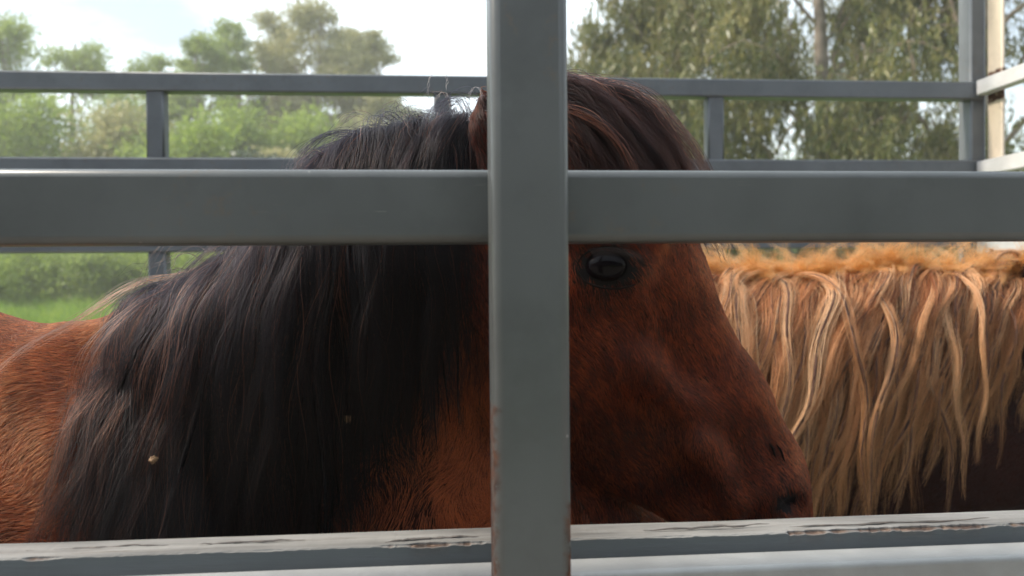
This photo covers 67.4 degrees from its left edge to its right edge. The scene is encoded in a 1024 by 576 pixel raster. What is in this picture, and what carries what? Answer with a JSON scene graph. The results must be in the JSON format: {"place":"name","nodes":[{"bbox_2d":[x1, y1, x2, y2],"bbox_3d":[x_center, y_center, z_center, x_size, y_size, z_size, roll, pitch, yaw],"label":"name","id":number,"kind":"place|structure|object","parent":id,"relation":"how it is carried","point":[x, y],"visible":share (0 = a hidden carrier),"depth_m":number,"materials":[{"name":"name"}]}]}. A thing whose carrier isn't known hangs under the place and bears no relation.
{"place":"outdoors","nodes":[
{"label":"outdoors","id":0,"kind":"place"},
{"bbox_2d":[0,0,1023,575],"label":"livestock truck","id":1,"kind":"object","parent":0,"point":[526,206],"visible":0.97,"depth_m":0.68,"materials":[{"name":"paint"}]},
{"bbox_2d":[0,68,820,543],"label":"horse","id":2,"kind":"object","parent":1,"relation":"on","point":[230,388],"visible":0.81,"depth_m":0.84},
{"bbox_2d":[148,455,157,464],"bbox_3d":[-0.379,0.182,0.811,0.010,0.010,0.009,-1,1,-4],"label":"seed burr","id":3,"kind":"object","parent":2,"relation":"on","point":[153,459],"visible":1,"depth_m":0.81,"materials":[{"name":"plant"}]},
{"bbox_2d":[664,242,1023,522],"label":"horse","id":4,"kind":"object","parent":1,"relation":"on","point":[894,380],"visible":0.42,"depth_m":1.60},
{"bbox_2d":[0,0,1023,159],"label":"sky","id":5,"kind":"structure","parent":0,"point":[430,35],"materials":[{"name":"white"}]},
{"bbox_3d":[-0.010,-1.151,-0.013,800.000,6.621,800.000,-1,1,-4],"label":"ground","id":6,"kind":"structure","parent":0,"visible":0},
{"bbox_2d":[0,254,49,303],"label":"shrub","id":7,"kind":"object","parent":6,"relation":"on","point":[10,280],"visible":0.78,"depth_m":25.51,"materials":[{"name":"green plant"}]},
{"bbox_2d":[0,93,70,266],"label":"bush","id":8,"kind":"object","parent":6,"relation":"on","point":[14,122],"visible":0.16,"depth_m":33.96,"materials":[{"name":"green plant"}]},
{"bbox_2d":[0,6,81,156],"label":"pine tree","id":9,"kind":"object","parent":6,"relation":"on","point":[10,31],"visible":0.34,"depth_m":39.78,"materials":[{"name":"green plant"}]},
{"bbox_2d":[0,253,91,299],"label":"shrub","id":10,"kind":"object","parent":6,"relation":"on","point":[35,259],"visible":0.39,"depth_m":26.21,"materials":[{"name":"green plant"}]},
{"bbox_2d":[0,62,94,288],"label":"bush","id":11,"kind":"object","parent":6,"relation":"on","point":[53,109],"visible":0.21,"depth_m":34.03,"materials":[{"name":"green plant"}]},
{"bbox_2d":[3,262,137,303],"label":"undergrowth","id":12,"kind":"object","parent":6,"relation":"on","point":[47,291],"visible":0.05,"depth_m":25.93,"materials":[{"name":"green plant"}]},
{"bbox_2d":[0,289,141,322],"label":"grass","id":13,"kind":"structure","parent":6,"relation":"on","point":[58,311],"depth_m":22.77,"materials":[{"name":"green plant"}]},
{"bbox_2d":[33,36,123,145],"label":"pine tree","id":14,"kind":"object","parent":6,"relation":"on","point":[85,59],"visible":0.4,"depth_m":43.77,"materials":[{"name":"green plant"}]},
{"bbox_2d":[31,253,147,303],"bbox_3d":[-14.106,-0.373,26.173,3.730,2.859,3.895,0,1,44],"label":"shrub","id":15,"kind":"object","parent":6,"relation":"on","point":[97,271],"visible":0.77,"depth_m":25.61,"materials":[{"name":"green plant"}]},
{"bbox_2d":[43,94,175,253],"bbox_3d":[-18.377,-3.865,34.378,7.671,9.626,8.475,-1,1,-4],"label":"bush","id":16,"kind":"object","parent":6,"relation":"on","point":[106,123],"visible":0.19,"depth_m":33.31,"materials":[{"name":"green plant"}]},
{"bbox_2d":[54,71,174,136],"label":"broadleaf tree","id":17,"kind":"object","parent":6,"relation":"on","point":[119,97],"visible":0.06,"depth_m":47.73,"materials":[{"name":"green plant"}]},
{"bbox_2d":[74,253,184,299],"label":"shrub","id":18,"kind":"object","parent":6,"relation":"on","point":[138,260],"visible":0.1,"depth_m":26.44,"materials":[{"name":"green plant"}]},
{"bbox_2d":[98,121,176,156],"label":"bush","id":19,"kind":"object","parent":6,"relation":"on","point":[137,139],"visible":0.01,"depth_m":32.15,"materials":[{"name":"green plant"}]},
{"bbox_2d":[115,48,185,130],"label":"pine tree","id":20,"kind":"object","parent":6,"relation":"on","point":[156,63],"visible":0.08,"depth_m":41.72,"materials":[{"name":"green plant"}]},
{"bbox_2d":[119,95,216,134],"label":"broadleaf tree","id":21,"kind":"object","parent":6,"relation":"on","point":[144,105],"visible":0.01,"depth_m":45.76,"materials":[{"name":"green plant"}]},
{"bbox_2d":[121,253,220,285],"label":"shrub","id":22,"kind":"object","parent":6,"relation":"on","point":[180,262],"visible":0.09,"depth_m":26.18,"materials":[{"name":"green plant"}]},
{"bbox_2d":[120,101,255,258],"bbox_3d":[-13.295,-3.569,31.957,5.744,8.096,6.527,-1,1,-4],"label":"bush","id":23,"kind":"object","parent":6,"relation":"on","point":[190,142],"visible":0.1,"depth_m":31.27,"materials":[{"name":"green plant"}]},
{"bbox_2d":[168,27,237,134],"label":"pine tree","id":24,"kind":"object","parent":6,"relation":"on","point":[197,46],"visible":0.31,"depth_m":41.30,"materials":[{"name":"green plant"}]},
{"bbox_2d":[176,95,285,157],"bbox_3d":[-13.795,-4.300,36.785,6.790,9.668,6.810,-1,1,-4],"label":"bush","id":25,"kind":"object","parent":6,"relation":"on","point":[248,129],"visible":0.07,"depth_m":35.89,"materials":[{"name":"green plant"}]},
{"bbox_2d":[195,15,273,128],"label":"pine tree","id":26,"kind":"object","parent":6,"relation":"on","point":[236,41],"visible":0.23,"depth_m":43.37,"materials":[{"name":"green plant"}]},
{"bbox_2d":[211,145,288,253],"bbox_3d":[-9.684,-2.482,30.122,4.190,6.176,4.107,0,1,36],"label":"bush","id":27,"kind":"object","parent":6,"relation":"on","point":[246,154],"visible":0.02,"depth_m":29.80,"materials":[{"name":"green plant"}]},
{"bbox_2d":[191,141,311,258],"bbox_3d":[-11.098,-2.943,33.218,5.959,6.821,5.939,-1,1,-4],"label":"bush","id":28,"kind":"object","parent":6,"relation":"on","point":[267,151],"visible":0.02,"depth_m":33.04,"materials":[{"name":"green plant"}]},
{"bbox_2d":[248,35,307,129],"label":"gum tree","id":29,"kind":"object","parent":6,"relation":"on","point":[268,57],"visible":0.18,"depth_m":44.35,"materials":[{"name":"green plant"}]},
{"bbox_2d":[240,2,323,134],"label":"gum tree","id":30,"kind":"object","parent":6,"relation":"on","point":[264,19],"visible":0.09,"depth_m":47.28,"materials":[{"name":"green plant"}]},
{"bbox_2d":[252,67,332,137],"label":"gum tree","id":31,"kind":"object","parent":6,"relation":"on","point":[287,97],"depth_m":47.88,"materials":[{"name":"green plant"}]},
{"bbox_2d":[228,99,357,157],"bbox_3d":[-10.872,-4.680,38.162,7.424,10.080,6.656,0,1,26],"label":"bush","id":32,"kind":"object","parent":6,"relation":"on","point":[295,132],"visible":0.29,"depth_m":37.00,"materials":[{"name":"green plant"}]},
{"bbox_2d":[263,0,369,129],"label":"gum tree","id":33,"kind":"object","parent":6,"relation":"on","point":[309,18],"visible":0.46,"depth_m":45.26,"materials":[{"name":"green plant"}]},
{"bbox_2d":[314,109,387,144],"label":"bush","id":34,"kind":"object","parent":6,"relation":"on","point":[348,123],"visible":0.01,"depth_m":38.07,"materials":[{"name":"green plant"}]},
{"bbox_2d":[301,68,401,129],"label":"gum tree","id":35,"kind":"object","parent":6,"relation":"on","point":[333,108],"depth_m":47.28,"materials":[{"name":"green plant"}]},
{"bbox_2d":[321,27,393,125],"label":"gum tree","id":36,"kind":"object","parent":6,"relation":"on","point":[359,38],"visible":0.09,"depth_m":48.26,"materials":[{"name":"green plant"}]},
{"bbox_2d":[339,104,400,129],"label":"bush","id":37,"kind":"object","parent":6,"relation":"on","point":[360,122],"visible":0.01,"depth_m":37.74,"materials":[{"name":"green plant"}]},
{"bbox_2d":[340,23,409,128],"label":"gum tree","id":38,"kind":"object","parent":6,"relation":"on","point":[375,53],"visible":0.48,"depth_m":44.78,"materials":[{"name":"green plant"}]},
{"bbox_2d":[364,102,427,122],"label":"gum tree","id":39,"kind":"object","parent":6,"relation":"on","point":[409,109],"visible":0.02,"depth_m":47.11,"materials":[{"name":"green plant"}]},
{"bbox_2d":[567,0,682,114],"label":"gum tree","id":40,"kind":"object","parent":6,"relation":"on","point":[589,16],"visible":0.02,"depth_m":17.77,"materials":[{"name":"green plant"}]},
{"bbox_2d":[567,0,817,264],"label":"gum tree","id":41,"kind":"object","parent":6,"relation":"on","point":[599,48],"visible":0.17,"depth_m":14.58,"materials":[{"name":"green plant"}]},
{"bbox_2d":[731,119,811,265],"bbox_3d":[5.979,-1.124,18.847,9.961,6.714,8.687,-1,1,-4],"label":"bush","id":42,"kind":"object","parent":6,"relation":"on","point":[781,159],"visible":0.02,"depth_m":18.19,"materials":[{"name":"green plant"}]},
{"bbox_2d":[567,0,1023,261],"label":"gum tree","id":43,"kind":"object","parent":6,"relation":"on","point":[809,31],"visible":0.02,"depth_m":20.05,"materials":[{"name":"green plant"}]},
{"bbox_2d":[633,0,1022,267],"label":"gum tree","id":44,"kind":"object","parent":6,"relation":"on","point":[853,139],"visible":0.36,"depth_m":12.95,"materials":[{"name":"green plant"}]},
{"bbox_2d":[836,0,1023,265],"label":"gum tree","id":45,"kind":"object","parent":6,"relation":"on","point":[938,142],"visible":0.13,"depth_m":13.75,"materials":[{"name":"green plant"}]}
]}

